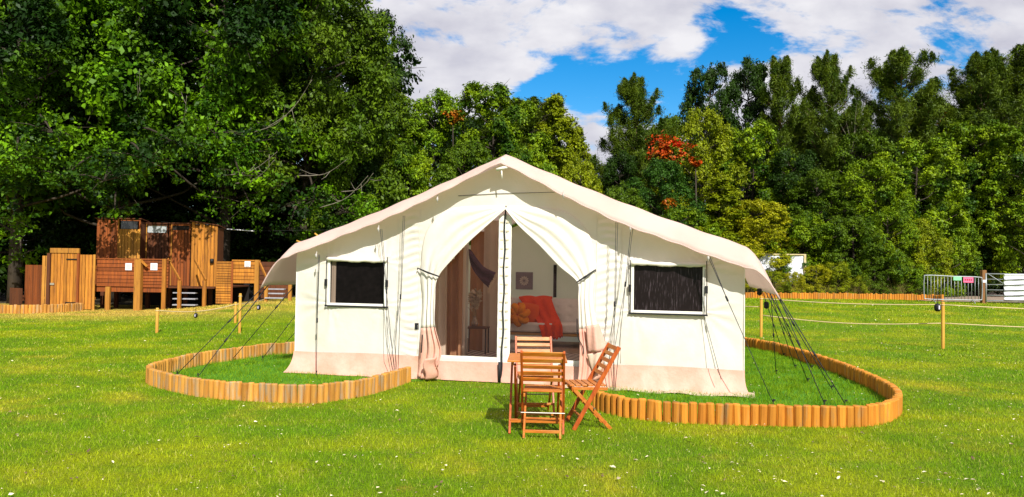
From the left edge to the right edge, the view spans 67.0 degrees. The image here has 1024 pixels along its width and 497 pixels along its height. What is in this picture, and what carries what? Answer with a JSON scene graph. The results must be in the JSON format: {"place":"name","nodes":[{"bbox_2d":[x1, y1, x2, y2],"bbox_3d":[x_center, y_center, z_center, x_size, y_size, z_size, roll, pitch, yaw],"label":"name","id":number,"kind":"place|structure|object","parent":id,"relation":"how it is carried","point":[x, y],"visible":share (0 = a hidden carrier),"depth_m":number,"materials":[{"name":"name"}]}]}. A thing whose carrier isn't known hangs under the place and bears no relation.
{"place":"outdoors","nodes":[
{"label":"outdoors","id":0,"kind":"place"},
{"bbox_2d":[0,283,295,304],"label":"woodland floor","id":1,"kind":"structure","parent":0,"point":[126,300],"depth_m":34.30,"materials":[{"name":"soil"}]},
{"bbox_2d":[0,183,70,295],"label":"bush","id":2,"kind":"object","parent":1,"relation":"on","point":[40,220],"visible":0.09,"depth_m":35.85,"materials":[{"name":"green plant"}]},
{"bbox_2d":[0,5,96,290],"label":"broadleaf tree","id":3,"kind":"object","parent":1,"relation":"on","point":[62,231],"visible":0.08,"depth_m":33.14,"materials":[{"name":"green plant"}]},
{"bbox_2d":[0,0,162,303],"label":"broadleaf tree","id":4,"kind":"object","parent":1,"relation":"on","point":[47,32],"visible":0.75,"depth_m":27.32,"materials":[{"name":"green plant"}]},
{"bbox_2d":[30,191,155,296],"bbox_3d":[-19.874,-0.698,36.871,5.499,6.164,5.057,0,-2,12],"label":"bush","id":5,"kind":"object","parent":1,"relation":"on","point":[144,215],"visible":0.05,"depth_m":36.03,"materials":[{"name":"green plant"}]},
{"bbox_2d":[0,23,203,282],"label":"broadleaf tree","id":6,"kind":"object","parent":1,"relation":"on","point":[76,227],"visible":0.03,"depth_m":35.14,"materials":[{"name":"green plant"}]},
{"bbox_2d":[0,0,258,301],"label":"broadleaf tree","id":7,"kind":"object","parent":1,"relation":"on","point":[83,173],"visible":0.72,"depth_m":28.79,"materials":[{"name":"green plant"}]},
{"bbox_2d":[87,160,209,292],"bbox_3d":[-17.197,-1.127,37.866,6.777,7.169,6.232,1,-2,-7],"label":"bush","id":8,"kind":"object","parent":1,"relation":"on","point":[185,196],"visible":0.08,"depth_m":36.90,"materials":[{"name":"green plant"}]},
{"bbox_2d":[15,0,317,287],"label":"broadleaf tree","id":9,"kind":"object","parent":1,"relation":"on","point":[174,218],"visible":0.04,"depth_m":35.50,"materials":[{"name":"green plant"}]},
{"bbox_2d":[72,0,357,283],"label":"broadleaf tree","id":10,"kind":"object","parent":1,"relation":"on","point":[282,15],"visible":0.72,"depth_m":29.86,"materials":[{"name":"green plant"}]},
{"bbox_2d":[164,173,286,296],"bbox_3d":[-14.330,-0.875,38.874,5.863,6.792,6.376,2,-2,-42],"label":"bush","id":11,"kind":"object","parent":1,"relation":"on","point":[236,254],"visible":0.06,"depth_m":37.48,"materials":[{"name":"green plant"}]},
{"bbox_2d":[133,0,414,242],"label":"broadleaf tree","id":12,"kind":"object","parent":1,"relation":"on","point":[368,36],"visible":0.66,"depth_m":32.12,"materials":[{"name":"green plant"}]},
{"bbox_2d":[159,0,424,288],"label":"broadleaf tree","id":13,"kind":"object","parent":1,"relation":"on","point":[408,75],"visible":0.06,"depth_m":40.56,"materials":[{"name":"green plant"}]},
{"bbox_2d":[230,167,355,294],"bbox_3d":[-10.567,-0.885,38.198,6.777,6.526,6.232,1,-2,-11],"label":"bush","id":14,"kind":"object","parent":1,"relation":"on","point":[262,252],"visible":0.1,"depth_m":36.52,"materials":[{"name":"green plant"}]},
{"bbox_2d":[289,155,409,237],"bbox_3d":[-7.256,-1.178,36.002,5.904,6.533,6.420,0,-2,32],"label":"bush","id":15,"kind":"object","parent":1,"relation":"on","point":[364,170],"visible":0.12,"depth_m":34.31,"materials":[{"name":"green plant"}]},
{"bbox_2d":[288,47,418,238],"bbox_3d":[-7.335,-3.619,35.399,5.452,11.247,5.563,0,-2,21],"label":"broadleaf tree","id":16,"kind":"object","parent":1,"relation":"on","point":[353,73],"visible":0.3,"depth_m":34.20,"materials":[{"name":"green plant"}]},
{"bbox_2d":[321,7,417,179],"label":"broadleaf tree","id":17,"kind":"object","parent":1,"relation":"on","point":[404,41],"depth_m":55.91,"materials":[{"name":"green plant"}]},
{"bbox_2d":[0,280,1023,496],"bbox_3d":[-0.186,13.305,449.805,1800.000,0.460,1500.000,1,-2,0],"label":"ground","id":18,"kind":"structure","parent":0,"point":[129,308],"depth_m":7.58,"materials":[{"name":"green plant"}]},
{"bbox_2d":[24,265,41,306],"bbox_3d":[-16.606,1.311,26.852,1.598,1.481,0.077,-1,-2,41],"label":"plank fence","id":19,"kind":"object","parent":18,"relation":"on","point":[33,282],"visible":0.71,"depth_m":26.80,"materials":[{"name":"red wood"}]},
{"bbox_2d":[0,303,83,313],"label":"log edging","id":20,"kind":"object","parent":18,"relation":"on","point":[44,308],"visible":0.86,"depth_m":24.33,"materials":[{"name":"brown wood"}]},
{"bbox_2d":[46,248,80,304],"bbox_3d":[-15.250,1.037,26.271,1.079,2.094,0.110,1,-2,0],"label":"door frame","id":21,"kind":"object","parent":18,"relation":"on","point":[63,287],"depth_m":26.25,"materials":[{"name":"brown wood"}]},
{"bbox_2d":[50,253,76,303],"bbox_3d":[-15.226,1.103,26.260,0.873,1.863,0.028,1,-2,0],"label":"door","id":22,"kind":"structure","parent":21,"relation":"in","point":[63,287],"depth_m":26.25,"materials":[{"name":"brown wood"}]},
{"bbox_2d":[79,255,96,309],"bbox_3d":[-14.477,1.150,26.338,0.557,1.894,0.120,1,-2,-5],"label":"plank fence","id":23,"kind":"object","parent":18,"relation":"on","point":[86,295],"visible":0.92,"depth_m":26.32,"materials":[{"name":"brown wood"}]},
{"bbox_2d":[96,258,133,309],"bbox_3d":[-13.594,1.250,26.549,1.418,1.830,0.225,1,-2,0],"label":"deck balustrade","id":24,"kind":"object","parent":18,"relation":"on","point":[115,273],"visible":0.82,"depth_m":26.56,"materials":[{"name":"red wood"}]},
{"bbox_2d":[133,259,147,310],"bbox_3d":[-12.664,1.263,26.421,0.431,1.821,0.200,1,-2,0],"label":"wooden post","id":25,"kind":"object","parent":18,"relation":"on","point":[138,284],"visible":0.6,"depth_m":26.33,"materials":[{"name":"brown wood"}]},
{"bbox_2d":[143,259,170,309],"bbox_3d":[-12.264,1.266,26.556,0.959,1.828,0.211,1,-2,0],"label":"deck balustrade","id":26,"kind":"object","parent":18,"relation":"on","point":[155,273],"visible":0.84,"depth_m":26.55,"materials":[{"name":"red wood"}]},
{"bbox_2d":[91,285,248,307],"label":"deck platform","id":27,"kind":"structure","parent":18,"relation":"on","point":[151,296],"depth_m":29.33,"materials":[{"name":"brown wood"}]},
{"bbox_2d":[95,218,149,283],"bbox_3d":[-14.203,0.111,28.162,1.678,2.408,0.680,1,-2,0],"label":"timber cabin","id":28,"kind":"object","parent":27,"relation":"on","point":[126,238],"visible":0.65,"depth_m":27.89,"materials":[{"name":"red wood"}]},
{"bbox_2d":[118,229,140,259],"bbox_3d":[-13.806,0.307,27.883,0.762,2.012,0.028,1,-2,0],"label":"door","id":29,"kind":"structure","parent":28,"relation":"in","point":[129,239],"depth_m":27.88,"materials":[{"name":"brown wood"}]},
{"bbox_2d":[145,223,169,258],"bbox_3d":[-13.022,0.205,28.560,0.959,2.274,0.680,1,-2,0],"label":"door frame","id":30,"kind":"object","parent":27,"relation":"on","point":[157,240],"visible":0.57,"depth_m":28.29,"materials":[{"name":"brown wood"}]},
{"bbox_2d":[147,233,167,258],"bbox_3d":[-12.980,0.382,28.281,0.754,1.907,0.028,1,-2,0],"label":"door","id":31,"kind":"structure","parent":30,"relation":"in","point":[157,243],"depth_m":28.28,"materials":[{"name":"brown wood"}]},
{"bbox_2d":[168,223,191,285],"bbox_3d":[-12.034,0.212,28.260,0.872,2.270,0.680,1,-2,0],"label":"timber cabin","id":32,"kind":"object","parent":27,"relation":"on","point":[180,239],"visible":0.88,"depth_m":27.98,"materials":[{"name":"red wood"}]},
{"bbox_2d":[171,230,190,285],"bbox_3d":[-11.983,0.339,27.983,0.649,2.004,0.027,1,-2,0],"label":"door","id":33,"kind":"structure","parent":32,"relation":"in","point":[180,247],"depth_m":27.97,"materials":[{"name":"red wood"}]},
{"bbox_2d":[190,220,225,285],"bbox_3d":[-10.937,0.183,27.738,1.029,2.333,0.727,1,-2,0],"label":"timber cabin","id":34,"kind":"object","parent":27,"relation":"on","point":[207,246],"visible":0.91,"depth_m":27.48,"materials":[{"name":"brown wood"}]},
{"bbox_2d":[191,222,217,285],"bbox_3d":[-10.938,0.205,27.487,0.913,2.274,0.027,1,-2,0],"label":"door","id":35,"kind":"structure","parent":34,"relation":"in","point":[208,233],"depth_m":27.48,"materials":[{"name":"brown wood"}]},
{"bbox_2d":[167,258,206,308],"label":"timber steps","id":36,"kind":"structure","parent":18,"relation":"on","point":[179,292],"depth_m":26.05,"materials":[{"name":"brown wood"}]},
{"bbox_2d":[216,261,232,303],"bbox_3d":[-9.965,1.192,26.799,0.586,1.507,0.050,1,-2,0],"label":"slatted screen","id":37,"kind":"object","parent":18,"relation":"on","point":[227,287],"visible":0.98,"depth_m":26.80,"materials":[{"name":"red wood"}]},
{"bbox_2d":[232,260,260,301],"bbox_3d":[-9.255,1.183,26.856,0.953,1.583,0.218,1,-2,0],"label":"deck balustrade","id":38,"kind":"object","parent":18,"relation":"on","point":[245,271],"visible":0.84,"depth_m":26.86,"materials":[{"name":"brown wood"}]},
{"bbox_2d":[259,262,287,297],"bbox_3d":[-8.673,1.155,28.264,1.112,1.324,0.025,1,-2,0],"label":"stairs","id":39,"kind":"structure","parent":18,"relation":"on","point":[266,266],"depth_m":28.25,"materials":[{"name":"brown wood"}]},
{"bbox_2d":[173,354,439,389],"bbox_3d":[-1.762,1.935,13.753,5.039,0.001,9.654,0,-2,19],"label":"grass bed","id":40,"kind":"object","parent":18,"relation":"on","point":[255,376],"visible":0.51,"depth_m":11.30,"materials":[{"name":"green plant"}]},
{"bbox_2d":[145,341,410,403],"bbox_3d":[-2.533,1.833,13.941,3.838,0.266,9.658,0,-2,15],"label":"log edging","id":41,"kind":"object","parent":40,"relation":"on","point":[159,375],"visible":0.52,"depth_m":9.51,"materials":[{"name":"brown wood"}]},
{"bbox_2d":[176,155,847,404],"bbox_3d":[0.326,0.351,13.508,9.429,3.223,7.321,0,-2,14],"label":"canvas tent","id":42,"kind":"object","parent":18,"relation":"on","point":[661,302],"visible":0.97,"depth_m":10.91,"materials":[{"name":"fabric"}]},
{"bbox_2d":[324,256,387,307],"bbox_3d":[-2.294,0.493,11.404,1.009,0.742,0.100,0,-2,14],"label":"window frame","id":43,"kind":"structure","parent":42,"relation":"in","point":[350,282],"depth_m":11.44,"materials":[{"name":"white plastic"}]},
{"bbox_2d":[469,249,496,292],"bbox_3d":[-0.511,0.395,13.596,0.538,0.768,0.142,0,-2,14],"label":"hanging shawl","id":44,"kind":"object","parent":42,"relation":"hanging from","point":[486,276],"visible":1,"depth_m":13.56,"materials":[{"name":"brown"}]},
{"bbox_2d":[510,297,578,336],"bbox_3d":[0.625,1.508,15.925,2.461,0.952,0.841,0,-2,14],"label":"sofa","id":45,"kind":"object","parent":42,"relation":"on","point":[567,311],"visible":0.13,"depth_m":15.93,"materials":[{"name":"grey fabric"}]},
{"bbox_2d":[510,303,530,326],"bbox_3d":[0.130,1.344,15.661,0.502,0.492,0.286,0,-2,14],"label":"cushion","id":46,"kind":"object","parent":45,"relation":"on","point":[523,313],"visible":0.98,"depth_m":15.55,"materials":[{"name":"orange fabric"}]},
{"bbox_2d":[519,295,562,339],"bbox_3d":[0.671,1.420,15.908,0.620,0.887,1.338,2,-2,-28],"label":"throw","id":47,"kind":"object","parent":45,"relation":"on","point":[548,315],"visible":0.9,"depth_m":15.76,"materials":[{"name":"red fabric"}]},
{"bbox_2d":[628,260,707,315],"bbox_3d":[2.078,0.524,10.315,1.038,0.726,0.100,0,-2,14],"label":"window frame","id":48,"kind":"structure","parent":42,"relation":"in","point":[655,288],"depth_m":10.34,"materials":[{"name":"white plastic"}]},
{"bbox_2d":[2,300,1021,496],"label":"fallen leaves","id":49,"kind":"object","parent":18,"relation":"on","point":[838,477],"visible":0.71,"depth_m":6.57,"materials":[{"name":"brown plant"}]},
{"bbox_2d":[169,346,887,422],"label":"bed grass","id":50,"kind":"structure","parent":18,"relation":"on","point":[764,369],"depth_m":10.93,"materials":[{"name":"green plant"}]},
{"bbox_2d":[515,336,554,416],"bbox_3d":[0.250,1.418,8.593,0.424,0.850,0.518,1,-2,-3],"label":"folding chair","id":51,"kind":"object","parent":18,"relation":"on","point":[518,376],"visible":0.63,"depth_m":8.69,"materials":[{"name":"red wood"}]},
{"bbox_2d":[507,353,566,434],"bbox_3d":[0.250,1.456,7.764,0.580,0.731,0.640,1,-2,2],"label":"folding table","id":52,"kind":"object","parent":18,"relation":"on","point":[513,358],"visible":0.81,"depth_m":7.68,"materials":[{"name":"brown wood"}]},
{"bbox_2d":[520,350,564,438],"bbox_3d":[0.299,1.389,7.463,0.424,0.850,0.518,1,-2,4],"label":"folding chair","id":53,"kind":"object","parent":18,"relation":"on","point":[540,388],"visible":0.96,"depth_m":7.34,"materials":[{"name":"red wood"}]},
{"bbox_2d":[565,342,620,429],"bbox_3d":[0.811,1.409,7.954,0.518,0.850,0.424,1,-2,-7],"label":"folding chair","id":54,"kind":"object","parent":18,"relation":"on","point":[571,384],"visible":0.98,"depth_m":7.78,"materials":[{"name":"red wood"}]},
{"bbox_2d":[592,337,902,427],"bbox_3d":[3.113,1.889,13.105,4.383,0.266,10.195,1,-2,0],"label":"log edging","id":55,"kind":"object","parent":18,"relation":"on","point":[890,409],"visible":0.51,"depth_m":8.16,"materials":[{"name":"brown wood"}]},
{"bbox_2d":[795,264,833,292],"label":"bush","id":56,"kind":"object","parent":18,"relation":"on","point":[819,279],"visible":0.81,"depth_m":35.06,"materials":[{"name":"green plant"}]},
{"bbox_2d":[810,261,856,293],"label":"bush","id":57,"kind":"object","parent":18,"relation":"on","point":[837,276],"visible":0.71,"depth_m":34.84,"materials":[{"name":"green plant"}]},
{"bbox_2d":[745,278,941,294],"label":"tall grass","id":58,"kind":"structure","parent":18,"relation":"on","point":[855,289],"depth_m":34.74,"materials":[{"name":"plant"}]},
{"bbox_2d":[745,291,943,300],"bbox_3d":[13.723,2.107,34.290,10.120,0.330,0.817,1,-2,4],"label":"log edging","id":59,"kind":"object","parent":18,"relation":"on","point":[826,295],"visible":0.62,"depth_m":34.26,"materials":[{"name":"brown wood"}]},
{"bbox_2d":[851,255,897,293],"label":"bush","id":60,"kind":"object","parent":18,"relation":"on","point":[884,282],"visible":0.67,"depth_m":34.92,"materials":[{"name":"green plant"}]},
{"bbox_2d":[890,260,936,294],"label":"bush","id":61,"kind":"object","parent":18,"relation":"on","point":[912,266],"visible":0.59,"depth_m":34.78,"materials":[{"name":"green plant"}]},
{"bbox_2d":[923,275,985,302],"bbox_3d":[18.163,1.671,31.768,2.346,1.159,0.577,1,-2,10],"label":"crowd barrier","id":62,"kind":"object","parent":18,"relation":"on","point":[968,279],"visible":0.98,"depth_m":31.73,"materials":[{"name":"metal"}]},
{"bbox_2d":[980,270,986,302],"bbox_3d":[19.392,1.596,31.776,0.230,1.416,0.180,1,-2,0],"label":"gate post","id":63,"kind":"object","parent":18,"relation":"on","point":[982,273],"visible":0.6,"depth_m":31.70,"materials":[{"name":"wood"}]},
{"bbox_2d":[985,273,1023,301],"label":"field gate","id":64,"kind":"structure","parent":63,"relation":"attached to","point":[1013,284],"depth_m":31.61,"materials":[{"name":"metal"}]},
{"bbox_2d":[8,0,1023,243],"label":"sky","id":65,"kind":"structure","parent":0,"point":[579,50],"materials":[{"name":"blue"}]},
{"bbox_2d":[925,291,1007,301],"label":"track","id":66,"kind":"structure","parent":0,"point":[988,297],"depth_m":38.20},
{"bbox_2d":[825,130,909,251],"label":"broadleaf tree","id":67,"kind":"object","parent":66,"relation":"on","point":[868,141],"visible":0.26,"depth_m":41.79,"materials":[{"name":"green plant"}]},
{"bbox_2d":[846,43,958,211],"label":"pine tree","id":68,"kind":"object","parent":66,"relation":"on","point":[921,109],"visible":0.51,"depth_m":43.35,"materials":[{"name":"green plant"}]},
{"bbox_2d":[859,136,975,279],"bbox_3d":[20.237,-1.673,39.001,5.339,8.308,5.484,0,-2,34],"label":"broadleaf tree","id":69,"kind":"object","parent":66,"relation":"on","point":[926,156],"visible":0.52,"depth_m":38.25,"materials":[{"name":"green plant"}]},
{"bbox_2d":[916,158,997,293],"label":"broadleaf tree","id":70,"kind":"object","parent":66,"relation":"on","point":[985,255],"visible":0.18,"depth_m":41.74,"materials":[{"name":"green plant"}]},
{"bbox_2d":[925,119,1023,295],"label":"broadleaf tree","id":71,"kind":"object","parent":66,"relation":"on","point":[968,134],"visible":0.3,"depth_m":41.94,"materials":[{"name":"green plant"}]},
{"bbox_2d":[935,47,1023,294],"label":"pine tree","id":72,"kind":"object","parent":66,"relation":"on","point":[978,88],"visible":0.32,"depth_m":44.28,"materials":[{"name":"green plant"}]},
{"bbox_2d":[971,121,1023,281],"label":"broadleaf tree","id":73,"kind":"object","parent":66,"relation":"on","point":[1005,262],"visible":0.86,"depth_m":40.77,"materials":[{"name":"green plant"}]},
{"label":"woodland floor","id":74,"kind":"structure","parent":0,"visible":0},
{"bbox_2d":[345,93,432,210],"bbox_3d":[-6.112,-3.019,39.129,5.245,10.277,6.131,0,-2,26],"label":"broadleaf tree","id":75,"kind":"object","parent":74,"relation":"on","point":[408,136],"visible":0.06,"depth_m":39.04,"materials":[{"name":"green plant"}]},
{"bbox_2d":[366,148,448,199],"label":"broadleaf tree","id":76,"kind":"object","parent":74,"relation":"on","point":[420,167],"visible":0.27,"depth_m":35.23,"materials":[{"name":"green plant"}]},
{"bbox_2d":[394,87,473,182],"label":"broadleaf tree","id":77,"kind":"object","parent":74,"relation":"on","point":[436,133],"visible":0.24,"depth_m":40.28,"materials":[{"name":"green plant"}]},
{"bbox_2d":[413,137,512,244],"bbox_3d":[-2.209,-1.598,36.923,5.224,7.568,4.804,1,-2,-7],"label":"bush","id":78,"kind":"object","parent":74,"relation":"on","point":[450,169],"visible":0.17,"depth_m":36.04,"materials":[{"name":"green plant"}]},
{"bbox_2d":[434,80,554,243],"bbox_3d":[-0.867,-3.288,40.224,6.225,11.018,6.395,1,-2,2],"label":"broadleaf tree","id":79,"kind":"object","parent":74,"relation":"on","point":[504,125],"visible":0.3,"depth_m":39.39,"materials":[{"name":"green plant"}]},
{"bbox_2d":[509,143,559,226],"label":"bush","id":80,"kind":"object","parent":74,"relation":"on","point":[536,158],"visible":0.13,"depth_m":37.23,"materials":[{"name":"green plant"}]},
{"bbox_2d":[477,95,600,176],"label":"broadleaf tree","id":81,"kind":"object","parent":74,"relation":"on","point":[529,127],"visible":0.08,"depth_m":43.97,"materials":[{"name":"green plant"}]},
{"bbox_2d":[527,92,589,186],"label":"broadleaf tree","id":82,"kind":"object","parent":74,"relation":"on","point":[554,121],"visible":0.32,"depth_m":41.42,"materials":[{"name":"green plant"}]},
{"bbox_2d":[559,152,604,193],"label":"broadleaf tree","id":83,"kind":"object","parent":74,"relation":"on","point":[570,170],"visible":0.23,"depth_m":37.81,"materials":[{"name":"green plant"}]},
{"bbox_2d":[591,150,640,204],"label":"broadleaf tree","id":84,"kind":"object","parent":74,"relation":"on","point":[612,165],"visible":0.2,"depth_m":40.68,"materials":[{"name":"green plant"}]},
{"bbox_2d":[605,180,650,211],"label":"bush","id":85,"kind":"object","parent":74,"relation":"on","point":[616,193],"visible":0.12,"depth_m":35.65,"materials":[{"name":"green plant"}]},
{"bbox_2d":[584,72,678,210],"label":"broadleaf tree","id":86,"kind":"object","parent":74,"relation":"on","point":[632,91],"visible":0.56,"depth_m":42.55,"materials":[{"name":"green plant"}]},
{"bbox_2d":[623,157,707,225],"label":"broadleaf tree","id":87,"kind":"object","parent":74,"relation":"on","point":[670,172],"visible":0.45,"depth_m":36.66,"materials":[{"name":"green plant"}]},
{"bbox_2d":[645,130,696,192],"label":"autumn tree","id":88,"kind":"object","parent":74,"relation":"on","point":[671,149],"visible":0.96,"depth_m":37.85,"materials":[{"name":"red plant"}]},
{"bbox_2d":[653,113,701,215],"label":"broadleaf tree","id":89,"kind":"object","parent":74,"relation":"on","point":[674,120],"visible":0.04,"depth_m":46.40,"materials":[{"name":"green plant"}]},
{"bbox_2d":[656,206,725,236],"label":"bush","id":90,"kind":"object","parent":74,"relation":"on","point":[695,214],"visible":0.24,"depth_m":35.46,"materials":[{"name":"green plant"}]},
{"bbox_2d":[654,106,750,229],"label":"broadleaf tree","id":91,"kind":"object","parent":74,"relation":"on","point":[720,146],"visible":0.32,"depth_m":40.47,"materials":[{"name":"green plant"}]},
{"bbox_2d":[677,61,746,227],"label":"broadleaf tree","id":92,"kind":"object","parent":74,"relation":"on","point":[709,78],"visible":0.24,"depth_m":45.89,"materials":[{"name":"green plant"}]},
{"bbox_2d":[686,174,751,282],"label":"broadleaf tree","id":93,"kind":"object","parent":74,"relation":"on","point":[714,197],"visible":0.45,"depth_m":37.49,"materials":[{"name":"green plant"}]},
{"bbox_2d":[708,118,796,252],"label":"broadleaf tree","id":94,"kind":"object","parent":74,"relation":"on","point":[754,144],"visible":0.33,"depth_m":41.09,"materials":[{"name":"green plant"}]},
{"bbox_2d":[723,56,782,289],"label":"pine tree","id":95,"kind":"object","parent":74,"relation":"on","point":[756,75],"visible":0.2,"depth_m":46.33,"materials":[{"name":"green plant"}]},
{"bbox_2d":[723,198,800,292],"bbox_3d":[11.777,-0.036,37.218,3.759,4.700,3.836,0,-2,36],"label":"broadleaf tree","id":96,"kind":"object","parent":74,"relation":"on","point":[758,209],"visible":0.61,"depth_m":36.38,"materials":[{"name":"green plant"}]},
{"bbox_2d":[748,253,805,291],"bbox_3d":[12.460,1.287,36.373,2.711,2.084,0.100,1,-2,0],"label":"banner screen","id":97,"kind":"object","parent":74,"relation":"on","point":[796,265],"visible":0.3,"depth_m":36.40,"materials":[{"name":"white"}]},
{"bbox_2d":[750,55,818,245],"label":"pine tree","id":98,"kind":"object","parent":74,"relation":"on","point":[783,91],"visible":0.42,"depth_m":44.71,"materials":[{"name":"green plant"}]},
{"bbox_2d":[753,148,831,283],"bbox_3d":[14.601,-1.424,40.164,4.257,7.708,4.136,2,-2,-44],"label":"broadleaf tree","id":99,"kind":"object","parent":74,"relation":"on","point":[802,164],"visible":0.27,"depth_m":39.61,"materials":[{"name":"green plant"}]},
{"bbox_2d":[762,210,840,291],"bbox_3d":[14.020,0.235,37.418,3.901,4.315,3.588,1,-2,-11],"label":"bush","id":100,"kind":"object","parent":74,"relation":"on","point":[802,222],"visible":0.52,"depth_m":36.77,"materials":[{"name":"green plant"}]},
{"bbox_2d":[779,168,859,288],"bbox_3d":[15.269,-0.801,38.514,4.512,6.394,4.644,1,-2,-11],"label":"broadleaf tree","id":101,"kind":"object","parent":74,"relation":"on","point":[831,189],"visible":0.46,"depth_m":37.71,"materials":[{"name":"green plant"}]},
{"bbox_2d":[779,49,872,212],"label":"broadleaf tree","id":102,"kind":"object","parent":74,"relation":"on","point":[825,71],"visible":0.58,"depth_m":43.60,"materials":[{"name":"green plant"}]},
{"bbox_2d":[817,211,890,293],"bbox_3d":[16.048,0.325,36.584,3.501,4.144,3.808,1,-2,5],"label":"bush","id":103,"kind":"object","parent":74,"relation":"on","point":[851,223],"visible":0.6,"depth_m":35.73,"materials":[{"name":"green plant"}]},
{"bbox_2d":[827,157,919,283],"bbox_3d":[17.851,-1.011,38.283,4.375,6.877,4.464,0,-2,29],"label":"broadleaf tree","id":104,"kind":"object","parent":74,"relation":"on","point":[900,178],"visible":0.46,"depth_m":37.52,"materials":[{"name":"green plant"}]},
{"bbox_2d":[857,207,925,292],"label":"bush","id":105,"kind":"object","parent":74,"relation":"on","point":[903,220],"visible":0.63,"depth_m":35.26,"materials":[{"name":"green plant"}]},
{"bbox_2d":[879,217,956,294],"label":"bush","id":106,"kind":"object","parent":74,"relation":"on","point":[930,235],"visible":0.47,"depth_m":35.62,"materials":[{"name":"green plant"}]},
{"bbox_2d":[924,200,984,296],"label":"bush","id":107,"kind":"object","parent":74,"relation":"on","point":[972,256],"visible":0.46,"depth_m":39.34,"materials":[{"name":"green plant"}]},
{"bbox_2d":[987,43,1023,259],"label":"broadleaf tree","id":108,"kind":"object","parent":74,"relation":"on","point":[1016,78],"visible":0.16,"depth_m":46.70,"materials":[{"name":"green plant"}]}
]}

